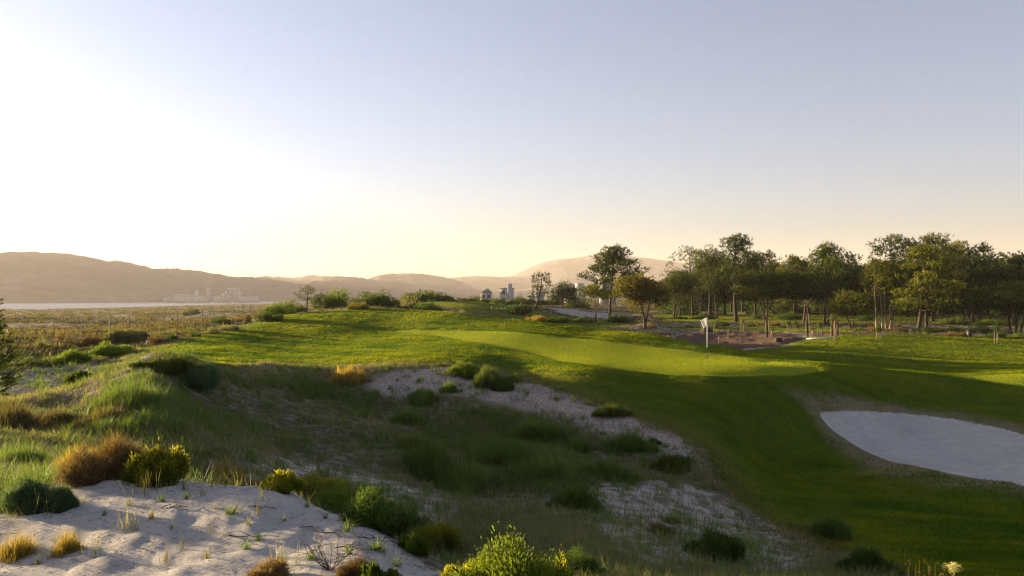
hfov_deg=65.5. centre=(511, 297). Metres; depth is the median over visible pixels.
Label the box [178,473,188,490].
grass tuft
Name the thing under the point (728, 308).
bush
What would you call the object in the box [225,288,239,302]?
conveyor gantry
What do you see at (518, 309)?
bush
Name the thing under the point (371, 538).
twig
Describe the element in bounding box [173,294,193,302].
works building
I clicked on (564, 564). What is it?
shrub
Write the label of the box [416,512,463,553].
shrub
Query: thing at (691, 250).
pine tree
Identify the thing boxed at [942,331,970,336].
bush
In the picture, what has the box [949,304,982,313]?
bush
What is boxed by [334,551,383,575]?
shrub
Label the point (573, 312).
sand
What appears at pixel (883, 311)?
bush
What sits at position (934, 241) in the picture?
pine tree
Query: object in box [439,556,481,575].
shrub
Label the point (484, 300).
bush
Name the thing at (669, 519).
tussock
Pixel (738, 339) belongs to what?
planting bed
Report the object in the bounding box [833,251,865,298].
pine tree
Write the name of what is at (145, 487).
grass tuft
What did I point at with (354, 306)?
bush
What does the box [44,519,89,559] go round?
grass tuft
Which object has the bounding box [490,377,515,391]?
shrub
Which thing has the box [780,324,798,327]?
bush
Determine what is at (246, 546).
grass tuft
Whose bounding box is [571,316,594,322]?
bush
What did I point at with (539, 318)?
bush
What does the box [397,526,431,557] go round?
shrub
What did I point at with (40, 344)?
bush
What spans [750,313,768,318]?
bush
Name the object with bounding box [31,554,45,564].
grass tuft
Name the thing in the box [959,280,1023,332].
stone pine
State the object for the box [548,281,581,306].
tree
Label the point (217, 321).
bush
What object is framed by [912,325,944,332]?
bush
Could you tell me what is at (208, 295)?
silo
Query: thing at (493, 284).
hill
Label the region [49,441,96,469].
shrub
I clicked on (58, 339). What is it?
bush
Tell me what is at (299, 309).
bush
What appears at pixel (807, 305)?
young palm
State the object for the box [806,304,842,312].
bush
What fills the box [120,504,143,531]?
grass tuft
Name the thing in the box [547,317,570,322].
bush
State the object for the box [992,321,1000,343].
staked sapling
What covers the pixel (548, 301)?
bush
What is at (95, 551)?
grass tuft
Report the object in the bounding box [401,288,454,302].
bush
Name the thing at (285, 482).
shrub
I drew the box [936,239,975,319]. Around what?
pine tree
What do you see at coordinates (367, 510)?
shrub
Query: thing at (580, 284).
house
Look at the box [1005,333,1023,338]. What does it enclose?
bush
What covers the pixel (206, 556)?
grass tuft
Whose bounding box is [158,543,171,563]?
grass tuft
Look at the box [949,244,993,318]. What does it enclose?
pine tree
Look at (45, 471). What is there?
green tussock grass
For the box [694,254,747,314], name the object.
pine tree
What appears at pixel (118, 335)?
bush
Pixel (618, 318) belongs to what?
bush
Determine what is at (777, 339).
irrigation box
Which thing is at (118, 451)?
shrub
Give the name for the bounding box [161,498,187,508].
twig
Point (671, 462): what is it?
tussock
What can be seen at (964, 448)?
bunker sand
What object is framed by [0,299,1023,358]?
heath ground cover
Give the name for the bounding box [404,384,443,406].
tussock
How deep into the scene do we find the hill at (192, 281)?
2792.58 m
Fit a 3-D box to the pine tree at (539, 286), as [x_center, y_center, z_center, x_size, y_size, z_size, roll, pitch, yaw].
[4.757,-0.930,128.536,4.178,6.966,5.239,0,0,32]
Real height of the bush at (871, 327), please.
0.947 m
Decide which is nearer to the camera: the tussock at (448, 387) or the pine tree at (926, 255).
the tussock at (448, 387)
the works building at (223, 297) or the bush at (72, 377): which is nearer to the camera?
the bush at (72, 377)
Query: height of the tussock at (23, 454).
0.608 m
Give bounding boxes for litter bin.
[966,329,972,337]
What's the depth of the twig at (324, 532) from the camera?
5.70 m
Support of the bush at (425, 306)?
on the ground at (534, 395)
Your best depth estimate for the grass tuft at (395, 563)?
5.14 m
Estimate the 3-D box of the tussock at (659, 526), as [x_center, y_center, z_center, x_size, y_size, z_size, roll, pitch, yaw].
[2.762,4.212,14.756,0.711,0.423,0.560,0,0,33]
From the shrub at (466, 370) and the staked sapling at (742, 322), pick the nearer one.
the shrub at (466, 370)
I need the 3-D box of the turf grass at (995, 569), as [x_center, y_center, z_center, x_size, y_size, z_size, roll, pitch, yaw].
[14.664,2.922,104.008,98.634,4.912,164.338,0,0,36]
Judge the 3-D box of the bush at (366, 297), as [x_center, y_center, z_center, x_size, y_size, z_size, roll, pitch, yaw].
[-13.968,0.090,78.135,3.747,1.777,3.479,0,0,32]
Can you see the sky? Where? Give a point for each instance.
(367, 139)
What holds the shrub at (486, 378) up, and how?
on the ground at (534, 395)
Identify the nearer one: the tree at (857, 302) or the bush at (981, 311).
the tree at (857, 302)
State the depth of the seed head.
5.19 m
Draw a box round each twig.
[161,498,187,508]
[222,531,278,536]
[248,502,276,508]
[299,526,355,538]
[329,543,378,557]
[358,530,386,541]
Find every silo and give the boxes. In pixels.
[206,287,209,302]
[234,290,236,302]
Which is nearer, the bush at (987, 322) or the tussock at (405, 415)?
the tussock at (405, 415)
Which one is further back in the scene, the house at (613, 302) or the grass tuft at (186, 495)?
the house at (613, 302)
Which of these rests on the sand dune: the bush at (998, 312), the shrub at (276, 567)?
the shrub at (276, 567)
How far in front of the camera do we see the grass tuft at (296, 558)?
4.97 m
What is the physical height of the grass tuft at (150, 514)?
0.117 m
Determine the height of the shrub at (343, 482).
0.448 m
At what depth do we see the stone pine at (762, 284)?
108.86 m
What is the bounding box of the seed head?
[941,561,961,575]
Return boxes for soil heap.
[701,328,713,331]
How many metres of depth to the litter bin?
78.83 m
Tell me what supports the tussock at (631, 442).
on the ground at (534, 395)
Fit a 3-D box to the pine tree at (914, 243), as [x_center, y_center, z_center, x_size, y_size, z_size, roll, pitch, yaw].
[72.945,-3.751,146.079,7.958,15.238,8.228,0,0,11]
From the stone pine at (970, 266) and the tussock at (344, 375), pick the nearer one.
the tussock at (344, 375)
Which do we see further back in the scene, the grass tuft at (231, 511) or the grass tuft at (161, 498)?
the grass tuft at (161, 498)
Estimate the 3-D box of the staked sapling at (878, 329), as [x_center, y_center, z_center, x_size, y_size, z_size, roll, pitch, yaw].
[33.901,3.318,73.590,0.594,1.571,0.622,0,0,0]
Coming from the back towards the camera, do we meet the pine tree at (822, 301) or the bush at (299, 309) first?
the pine tree at (822, 301)
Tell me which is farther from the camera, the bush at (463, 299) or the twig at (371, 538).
the bush at (463, 299)
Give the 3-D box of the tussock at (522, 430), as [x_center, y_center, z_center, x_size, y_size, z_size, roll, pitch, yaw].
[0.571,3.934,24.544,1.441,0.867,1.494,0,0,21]
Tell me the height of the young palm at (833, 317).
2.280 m
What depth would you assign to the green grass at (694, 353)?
37.32 m
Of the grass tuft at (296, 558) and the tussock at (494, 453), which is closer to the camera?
the grass tuft at (296, 558)
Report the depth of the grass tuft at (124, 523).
5.88 m
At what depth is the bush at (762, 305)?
157.02 m
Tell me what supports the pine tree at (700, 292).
on the ground at (534, 395)
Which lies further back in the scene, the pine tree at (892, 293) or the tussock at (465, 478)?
the pine tree at (892, 293)
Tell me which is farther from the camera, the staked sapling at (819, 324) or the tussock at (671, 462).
the staked sapling at (819, 324)
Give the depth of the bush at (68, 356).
35.41 m
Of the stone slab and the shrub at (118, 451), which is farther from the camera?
the stone slab
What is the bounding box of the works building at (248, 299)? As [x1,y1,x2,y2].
[237,296,258,302]
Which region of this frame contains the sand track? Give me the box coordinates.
[0,357,146,397]
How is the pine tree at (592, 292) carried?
on the ground at (534, 395)
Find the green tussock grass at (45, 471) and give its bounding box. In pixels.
[0,345,940,575]
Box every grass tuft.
[0,523,44,564]
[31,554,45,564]
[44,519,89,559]
[81,527,105,559]
[110,509,131,529]
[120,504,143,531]
[132,473,150,497]
[148,509,158,519]
[156,491,169,501]
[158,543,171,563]
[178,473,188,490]
[179,488,193,498]
[202,549,209,558]
[204,459,252,485]
[219,502,244,516]
[233,534,255,549]
[242,515,253,524]
[246,470,263,485]
[253,502,261,514]
[256,484,272,500]
[267,536,286,561]
[286,543,301,566]
[302,549,318,560]
[334,513,357,531]
[339,544,356,553]
[365,532,391,553]
[388,549,405,566]
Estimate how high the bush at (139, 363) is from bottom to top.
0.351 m
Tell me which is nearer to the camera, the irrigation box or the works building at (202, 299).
the irrigation box
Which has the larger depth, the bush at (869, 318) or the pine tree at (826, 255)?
the bush at (869, 318)
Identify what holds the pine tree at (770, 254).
on the ground at (534, 395)
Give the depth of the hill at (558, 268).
5163.83 m
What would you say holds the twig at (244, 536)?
on the sand dune
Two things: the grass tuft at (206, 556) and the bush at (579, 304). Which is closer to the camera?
the grass tuft at (206, 556)
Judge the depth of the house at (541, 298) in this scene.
259.18 m
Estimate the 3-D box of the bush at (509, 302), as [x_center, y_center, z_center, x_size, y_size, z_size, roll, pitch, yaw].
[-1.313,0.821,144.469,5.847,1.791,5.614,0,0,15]
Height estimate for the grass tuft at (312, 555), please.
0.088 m
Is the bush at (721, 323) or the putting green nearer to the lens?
the putting green
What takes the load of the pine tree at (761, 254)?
on the ground at (534, 395)
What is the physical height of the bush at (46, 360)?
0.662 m
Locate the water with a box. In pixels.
[0,302,279,308]
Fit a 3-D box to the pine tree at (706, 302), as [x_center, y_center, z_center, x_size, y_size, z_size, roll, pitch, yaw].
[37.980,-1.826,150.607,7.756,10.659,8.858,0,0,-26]
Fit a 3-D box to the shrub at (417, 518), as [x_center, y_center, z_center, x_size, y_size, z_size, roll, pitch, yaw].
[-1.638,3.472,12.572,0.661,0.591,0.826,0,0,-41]
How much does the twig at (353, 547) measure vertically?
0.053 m
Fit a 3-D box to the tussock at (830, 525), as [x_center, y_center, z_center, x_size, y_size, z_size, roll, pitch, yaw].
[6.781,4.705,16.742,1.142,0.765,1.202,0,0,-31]
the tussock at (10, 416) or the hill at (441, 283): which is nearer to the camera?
the tussock at (10, 416)
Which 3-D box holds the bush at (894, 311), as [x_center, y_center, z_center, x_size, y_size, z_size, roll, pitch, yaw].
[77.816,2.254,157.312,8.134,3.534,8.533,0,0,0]
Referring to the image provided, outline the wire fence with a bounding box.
[53,304,250,332]
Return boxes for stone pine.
[726,268,815,323]
[794,272,838,321]
[921,253,1018,323]
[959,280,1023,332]
[963,250,1023,324]
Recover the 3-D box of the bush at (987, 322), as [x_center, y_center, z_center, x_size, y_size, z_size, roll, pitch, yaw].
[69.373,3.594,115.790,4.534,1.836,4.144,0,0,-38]
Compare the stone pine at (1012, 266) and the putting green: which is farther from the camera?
the stone pine at (1012, 266)
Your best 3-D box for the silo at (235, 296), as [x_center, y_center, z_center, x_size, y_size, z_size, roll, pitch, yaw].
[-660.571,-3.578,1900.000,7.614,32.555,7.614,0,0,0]
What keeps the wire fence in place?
on the ground at (534, 395)
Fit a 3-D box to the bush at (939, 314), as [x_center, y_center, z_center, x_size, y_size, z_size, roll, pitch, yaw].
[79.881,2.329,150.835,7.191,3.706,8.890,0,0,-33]
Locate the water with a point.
(58, 305)
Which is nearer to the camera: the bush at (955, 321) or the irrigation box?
the irrigation box
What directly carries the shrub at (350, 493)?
on the ground at (534, 395)
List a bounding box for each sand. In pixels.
[551,308,622,318]
[820,409,1023,485]
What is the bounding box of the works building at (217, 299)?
[214,296,221,302]
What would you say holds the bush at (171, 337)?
on the ground at (534, 395)
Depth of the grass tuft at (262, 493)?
6.35 m
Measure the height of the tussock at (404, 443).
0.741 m
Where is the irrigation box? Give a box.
[774,338,781,341]
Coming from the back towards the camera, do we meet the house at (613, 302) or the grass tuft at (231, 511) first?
the house at (613, 302)
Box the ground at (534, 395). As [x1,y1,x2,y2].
[0,299,1023,575]
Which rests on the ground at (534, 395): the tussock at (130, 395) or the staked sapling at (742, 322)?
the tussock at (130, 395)
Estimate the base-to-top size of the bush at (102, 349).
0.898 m
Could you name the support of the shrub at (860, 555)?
on the ground at (534, 395)
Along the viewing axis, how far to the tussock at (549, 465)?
20.07 m
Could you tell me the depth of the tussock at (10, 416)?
16.39 m
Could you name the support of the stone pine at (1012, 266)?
on the ground at (534, 395)
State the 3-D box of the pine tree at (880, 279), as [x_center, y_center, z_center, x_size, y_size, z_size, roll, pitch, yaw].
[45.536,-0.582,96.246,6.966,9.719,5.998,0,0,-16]
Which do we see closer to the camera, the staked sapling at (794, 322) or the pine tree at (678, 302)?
the staked sapling at (794, 322)
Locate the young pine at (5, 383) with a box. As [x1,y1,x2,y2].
[0,298,27,397]
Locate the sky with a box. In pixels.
[0,0,1023,278]
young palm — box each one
[762,309,773,336]
[799,300,815,336]
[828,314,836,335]
[835,319,840,334]
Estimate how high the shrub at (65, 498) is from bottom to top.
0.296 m
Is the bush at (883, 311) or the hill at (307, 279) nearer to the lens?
the bush at (883, 311)
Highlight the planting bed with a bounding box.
[674,330,803,349]
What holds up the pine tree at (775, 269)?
on the ground at (534, 395)
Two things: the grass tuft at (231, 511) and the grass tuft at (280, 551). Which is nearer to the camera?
the grass tuft at (280, 551)
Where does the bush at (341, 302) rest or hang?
on the ground at (534, 395)
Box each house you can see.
[480,289,492,299]
[499,284,514,300]
[526,290,543,300]
[564,283,585,302]
[597,275,616,304]
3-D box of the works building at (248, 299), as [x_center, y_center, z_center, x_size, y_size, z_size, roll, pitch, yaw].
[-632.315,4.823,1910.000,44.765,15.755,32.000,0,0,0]
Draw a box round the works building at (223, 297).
[221,293,228,302]
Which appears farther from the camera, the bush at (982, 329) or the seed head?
the bush at (982, 329)
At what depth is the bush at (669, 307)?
175.36 m
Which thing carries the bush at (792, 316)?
on the ground at (534, 395)
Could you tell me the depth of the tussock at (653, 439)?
23.38 m
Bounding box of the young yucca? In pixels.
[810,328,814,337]
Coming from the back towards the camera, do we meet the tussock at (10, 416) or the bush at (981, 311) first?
the bush at (981, 311)
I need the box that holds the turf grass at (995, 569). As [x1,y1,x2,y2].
[153,301,1023,575]
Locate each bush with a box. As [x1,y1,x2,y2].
[15,356,59,366]
[32,335,51,348]
[50,346,93,364]
[54,328,74,343]
[61,368,97,384]
[76,333,102,344]
[88,339,134,356]
[102,326,150,342]
[127,358,151,368]
[146,335,165,343]
[165,331,177,340]
[181,310,191,315]
[187,306,200,314]
[187,329,201,336]
[203,327,220,334]
[208,315,233,324]
[220,324,240,330]
[238,314,253,322]
[252,309,284,321]
[261,298,296,314]
[283,297,306,313]
[293,514,369,569]
[308,289,338,308]
[321,287,358,305]
[346,301,369,309]
[348,290,385,304]
[368,288,401,306]
[398,294,423,307]
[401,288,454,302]
[412,299,442,310]
[454,296,473,301]
[468,294,481,301]
[474,297,490,302]
[486,302,532,314]
[490,298,520,304]
[514,295,535,304]
[524,314,547,321]
[536,295,565,305]
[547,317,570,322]
[564,296,590,308]
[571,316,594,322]
[606,314,635,322]
[646,322,655,327]
[656,300,702,315]
[657,299,690,311]
[671,315,688,318]
[692,313,717,318]
[697,297,722,311]
[708,319,730,325]
[717,301,759,312]
[743,298,787,312]
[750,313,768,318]
[768,297,803,314]
[769,321,780,325]
[775,310,802,319]
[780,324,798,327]
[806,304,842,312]
[851,326,868,330]
[858,312,873,320]
[866,300,902,314]
[866,326,883,330]
[882,327,908,331]
[884,305,928,315]
[905,307,959,317]
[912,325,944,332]
[933,314,973,325]
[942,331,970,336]
[943,327,970,331]
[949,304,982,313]
[961,323,995,333]
[963,308,997,314]
[975,318,1007,325]
[982,307,1023,315]
[984,332,1008,337]
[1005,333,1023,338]
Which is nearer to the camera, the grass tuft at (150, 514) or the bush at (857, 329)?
the grass tuft at (150, 514)
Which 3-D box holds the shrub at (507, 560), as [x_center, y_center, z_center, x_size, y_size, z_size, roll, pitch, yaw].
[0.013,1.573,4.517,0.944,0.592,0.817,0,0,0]
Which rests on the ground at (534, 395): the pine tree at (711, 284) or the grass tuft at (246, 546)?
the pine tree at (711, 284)
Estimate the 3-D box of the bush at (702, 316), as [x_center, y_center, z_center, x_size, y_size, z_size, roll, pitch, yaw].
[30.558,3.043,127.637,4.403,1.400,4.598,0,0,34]
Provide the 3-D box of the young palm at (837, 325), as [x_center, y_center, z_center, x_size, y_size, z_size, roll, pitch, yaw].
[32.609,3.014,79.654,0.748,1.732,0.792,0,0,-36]
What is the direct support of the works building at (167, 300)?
on the ground at (534, 395)
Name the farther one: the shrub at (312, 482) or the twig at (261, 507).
the shrub at (312, 482)
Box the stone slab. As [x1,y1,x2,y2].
[806,338,836,339]
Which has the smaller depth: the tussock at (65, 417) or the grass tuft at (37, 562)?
the grass tuft at (37, 562)
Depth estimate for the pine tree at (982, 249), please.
130.28 m
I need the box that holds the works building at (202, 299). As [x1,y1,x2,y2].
[192,296,205,302]
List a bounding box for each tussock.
[0,394,50,431]
[0,435,57,467]
[38,403,81,429]
[68,399,140,429]
[81,373,171,414]
[326,363,368,384]
[386,405,426,424]
[394,431,437,452]
[397,434,460,483]
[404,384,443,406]
[430,451,499,496]
[437,380,463,393]
[457,433,555,467]
[501,446,588,481]
[507,412,540,439]
[524,418,571,443]
[544,472,608,514]
[561,434,592,453]
[575,448,641,484]
[590,403,632,416]
[600,426,660,452]
[645,516,679,537]
[646,436,663,445]
[650,449,695,474]
[662,513,680,524]
[805,506,855,540]
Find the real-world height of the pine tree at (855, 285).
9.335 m
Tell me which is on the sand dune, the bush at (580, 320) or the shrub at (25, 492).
the shrub at (25, 492)
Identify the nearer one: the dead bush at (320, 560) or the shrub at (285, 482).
the dead bush at (320, 560)
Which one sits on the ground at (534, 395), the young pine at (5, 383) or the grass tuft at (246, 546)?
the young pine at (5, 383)
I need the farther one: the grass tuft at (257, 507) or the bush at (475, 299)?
the bush at (475, 299)
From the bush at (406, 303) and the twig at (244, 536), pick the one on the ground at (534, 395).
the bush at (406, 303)
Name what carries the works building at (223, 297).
on the ground at (534, 395)
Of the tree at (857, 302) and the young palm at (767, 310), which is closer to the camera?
the young palm at (767, 310)
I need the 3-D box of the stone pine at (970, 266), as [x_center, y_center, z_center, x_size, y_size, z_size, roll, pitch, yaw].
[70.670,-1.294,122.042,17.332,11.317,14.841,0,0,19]
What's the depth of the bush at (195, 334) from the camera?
47.47 m
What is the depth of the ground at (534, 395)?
27.00 m
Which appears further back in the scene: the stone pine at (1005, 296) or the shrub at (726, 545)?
the stone pine at (1005, 296)
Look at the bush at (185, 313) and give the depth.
143.89 m
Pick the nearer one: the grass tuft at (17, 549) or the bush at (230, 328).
the grass tuft at (17, 549)
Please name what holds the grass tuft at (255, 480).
on the ground at (534, 395)
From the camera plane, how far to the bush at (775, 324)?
105.58 m
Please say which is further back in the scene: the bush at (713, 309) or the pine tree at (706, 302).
the bush at (713, 309)
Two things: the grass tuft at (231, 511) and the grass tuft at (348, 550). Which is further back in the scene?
the grass tuft at (231, 511)
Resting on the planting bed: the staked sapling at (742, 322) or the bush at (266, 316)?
the staked sapling at (742, 322)
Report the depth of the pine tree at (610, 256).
115.30 m
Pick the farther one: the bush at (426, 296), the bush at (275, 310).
the bush at (426, 296)
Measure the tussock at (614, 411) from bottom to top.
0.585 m
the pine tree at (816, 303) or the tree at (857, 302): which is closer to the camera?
the tree at (857, 302)
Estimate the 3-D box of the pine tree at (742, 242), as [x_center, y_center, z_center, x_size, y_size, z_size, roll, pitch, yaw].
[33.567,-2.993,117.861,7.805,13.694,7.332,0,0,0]
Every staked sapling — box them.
[740,318,744,331]
[787,320,791,333]
[792,319,797,332]
[816,321,822,336]
[876,325,880,338]
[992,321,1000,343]
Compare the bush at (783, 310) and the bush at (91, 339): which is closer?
the bush at (91, 339)
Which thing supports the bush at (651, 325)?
on the ground at (534, 395)
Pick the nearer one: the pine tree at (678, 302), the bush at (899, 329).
the bush at (899, 329)
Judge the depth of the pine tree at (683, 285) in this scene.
130.80 m
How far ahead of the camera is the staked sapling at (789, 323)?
83.82 m
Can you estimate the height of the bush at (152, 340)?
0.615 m
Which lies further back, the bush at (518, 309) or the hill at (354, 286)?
the hill at (354, 286)
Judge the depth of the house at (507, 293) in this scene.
329.81 m
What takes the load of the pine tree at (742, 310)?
on the ground at (534, 395)
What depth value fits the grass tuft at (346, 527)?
5.75 m
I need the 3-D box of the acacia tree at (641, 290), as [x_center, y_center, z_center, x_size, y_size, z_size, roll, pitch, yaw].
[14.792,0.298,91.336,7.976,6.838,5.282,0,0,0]
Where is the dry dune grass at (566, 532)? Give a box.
[0,325,934,575]
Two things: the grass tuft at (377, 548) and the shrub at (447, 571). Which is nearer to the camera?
the shrub at (447, 571)
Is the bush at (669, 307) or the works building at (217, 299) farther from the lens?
the works building at (217, 299)
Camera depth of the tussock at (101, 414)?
16.16 m
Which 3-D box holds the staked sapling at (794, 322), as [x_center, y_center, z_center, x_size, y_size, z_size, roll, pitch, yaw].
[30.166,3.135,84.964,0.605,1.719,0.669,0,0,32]
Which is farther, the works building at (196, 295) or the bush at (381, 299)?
the works building at (196, 295)
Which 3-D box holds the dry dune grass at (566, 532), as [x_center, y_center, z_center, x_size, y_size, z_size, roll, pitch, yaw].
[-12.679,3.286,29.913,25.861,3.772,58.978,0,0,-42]
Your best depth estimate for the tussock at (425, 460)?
19.70 m
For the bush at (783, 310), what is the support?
on the ground at (534, 395)
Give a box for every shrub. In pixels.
[0,470,55,515]
[41,481,80,513]
[49,423,148,489]
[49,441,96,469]
[120,437,190,487]
[143,349,197,376]
[175,356,222,391]
[245,553,294,575]
[258,468,307,494]
[295,465,342,497]
[313,476,384,513]
[321,473,355,489]
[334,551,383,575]
[338,480,414,537]
[342,484,381,499]
[357,559,402,575]
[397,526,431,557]
[402,500,433,532]
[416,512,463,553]
[438,521,581,575]
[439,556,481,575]
[445,359,481,378]
[471,362,503,389]
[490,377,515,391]
[504,374,522,382]
[550,543,615,575]
[554,545,573,575]
[683,522,747,566]
[831,543,907,575]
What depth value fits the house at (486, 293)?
330.00 m
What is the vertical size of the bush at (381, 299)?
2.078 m
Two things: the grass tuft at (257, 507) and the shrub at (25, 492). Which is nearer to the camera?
the grass tuft at (257, 507)
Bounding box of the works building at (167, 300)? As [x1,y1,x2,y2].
[163,298,171,302]
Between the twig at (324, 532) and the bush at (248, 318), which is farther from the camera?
the bush at (248, 318)
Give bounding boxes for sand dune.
[0,478,441,575]
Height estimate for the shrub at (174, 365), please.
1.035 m
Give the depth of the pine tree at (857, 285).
148.24 m
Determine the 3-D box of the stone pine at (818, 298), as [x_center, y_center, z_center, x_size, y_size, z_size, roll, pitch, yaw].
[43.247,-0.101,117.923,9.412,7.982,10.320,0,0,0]
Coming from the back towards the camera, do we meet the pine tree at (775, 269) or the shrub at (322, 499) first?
the pine tree at (775, 269)
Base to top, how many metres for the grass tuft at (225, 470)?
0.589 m
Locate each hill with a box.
[0,251,193,302]
[110,260,304,301]
[259,275,333,283]
[259,276,478,301]
[369,273,499,298]
[450,276,547,294]
[506,255,696,279]
[514,271,691,298]
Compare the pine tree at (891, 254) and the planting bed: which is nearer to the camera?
the planting bed
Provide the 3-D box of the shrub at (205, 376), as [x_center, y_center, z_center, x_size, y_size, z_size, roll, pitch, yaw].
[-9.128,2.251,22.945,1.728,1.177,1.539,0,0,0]
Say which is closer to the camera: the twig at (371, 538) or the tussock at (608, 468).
the twig at (371, 538)
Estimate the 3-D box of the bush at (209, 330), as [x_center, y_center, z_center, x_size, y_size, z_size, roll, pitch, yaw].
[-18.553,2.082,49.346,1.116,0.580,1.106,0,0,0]
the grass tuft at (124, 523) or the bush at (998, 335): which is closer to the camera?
the grass tuft at (124, 523)
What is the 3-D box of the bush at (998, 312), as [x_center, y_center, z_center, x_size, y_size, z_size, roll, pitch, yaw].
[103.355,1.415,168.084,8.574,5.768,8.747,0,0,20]
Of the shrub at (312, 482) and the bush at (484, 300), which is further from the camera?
the bush at (484, 300)
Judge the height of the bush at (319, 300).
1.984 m
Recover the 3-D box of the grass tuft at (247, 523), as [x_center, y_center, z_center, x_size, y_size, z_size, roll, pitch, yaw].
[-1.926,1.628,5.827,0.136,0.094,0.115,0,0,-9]
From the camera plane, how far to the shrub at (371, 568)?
4.59 m
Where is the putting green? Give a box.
[397,328,817,376]
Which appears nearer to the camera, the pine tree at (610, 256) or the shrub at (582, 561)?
the shrub at (582, 561)
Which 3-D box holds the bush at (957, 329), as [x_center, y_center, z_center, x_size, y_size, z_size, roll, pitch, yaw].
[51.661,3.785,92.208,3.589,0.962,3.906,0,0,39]
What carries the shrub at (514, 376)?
on the ground at (534, 395)
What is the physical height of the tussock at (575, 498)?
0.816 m
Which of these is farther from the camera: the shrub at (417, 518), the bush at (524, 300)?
the bush at (524, 300)
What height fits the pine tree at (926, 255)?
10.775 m
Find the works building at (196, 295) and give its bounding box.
[194,290,199,302]
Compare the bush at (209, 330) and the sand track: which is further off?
the bush at (209, 330)
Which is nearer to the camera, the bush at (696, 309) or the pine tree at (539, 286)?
the pine tree at (539, 286)
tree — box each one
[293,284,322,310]
[528,271,555,310]
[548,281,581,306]
[574,283,614,321]
[576,243,651,317]
[608,271,674,328]
[659,266,703,316]
[665,244,720,315]
[665,270,696,315]
[690,249,732,316]
[690,265,732,314]
[691,267,708,306]
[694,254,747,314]
[713,232,765,321]
[726,297,743,311]
[727,264,760,311]
[739,250,773,313]
[757,249,781,313]
[761,261,789,300]
[775,254,820,314]
[791,259,830,312]
[792,241,861,324]
[809,266,850,314]
[810,277,823,314]
[824,286,886,328]
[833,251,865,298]
[842,270,882,314]
[846,264,883,314]
[856,257,915,330]
[866,233,918,319]
[868,260,916,302]
[885,241,970,327]
[894,236,924,316]
[905,231,958,320]
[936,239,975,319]
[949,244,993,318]
[959,241,999,319]
[969,299,984,318]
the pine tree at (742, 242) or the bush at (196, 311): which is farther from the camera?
the bush at (196, 311)
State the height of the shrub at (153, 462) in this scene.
0.471 m
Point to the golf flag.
(704, 322)
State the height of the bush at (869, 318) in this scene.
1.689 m
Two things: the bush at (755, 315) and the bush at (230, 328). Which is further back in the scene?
the bush at (755, 315)
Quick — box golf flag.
[701,318,707,358]
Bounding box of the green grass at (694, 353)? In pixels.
[392,329,1023,386]
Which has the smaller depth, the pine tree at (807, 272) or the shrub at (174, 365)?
the shrub at (174, 365)
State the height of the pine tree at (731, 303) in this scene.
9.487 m
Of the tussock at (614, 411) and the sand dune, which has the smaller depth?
the sand dune
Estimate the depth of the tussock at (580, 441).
22.82 m
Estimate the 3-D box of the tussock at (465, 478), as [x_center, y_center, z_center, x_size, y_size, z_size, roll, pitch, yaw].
[-1.086,4.147,18.852,1.944,1.278,2.586,0,0,0]
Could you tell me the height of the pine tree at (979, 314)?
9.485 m
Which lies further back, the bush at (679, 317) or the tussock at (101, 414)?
the bush at (679, 317)

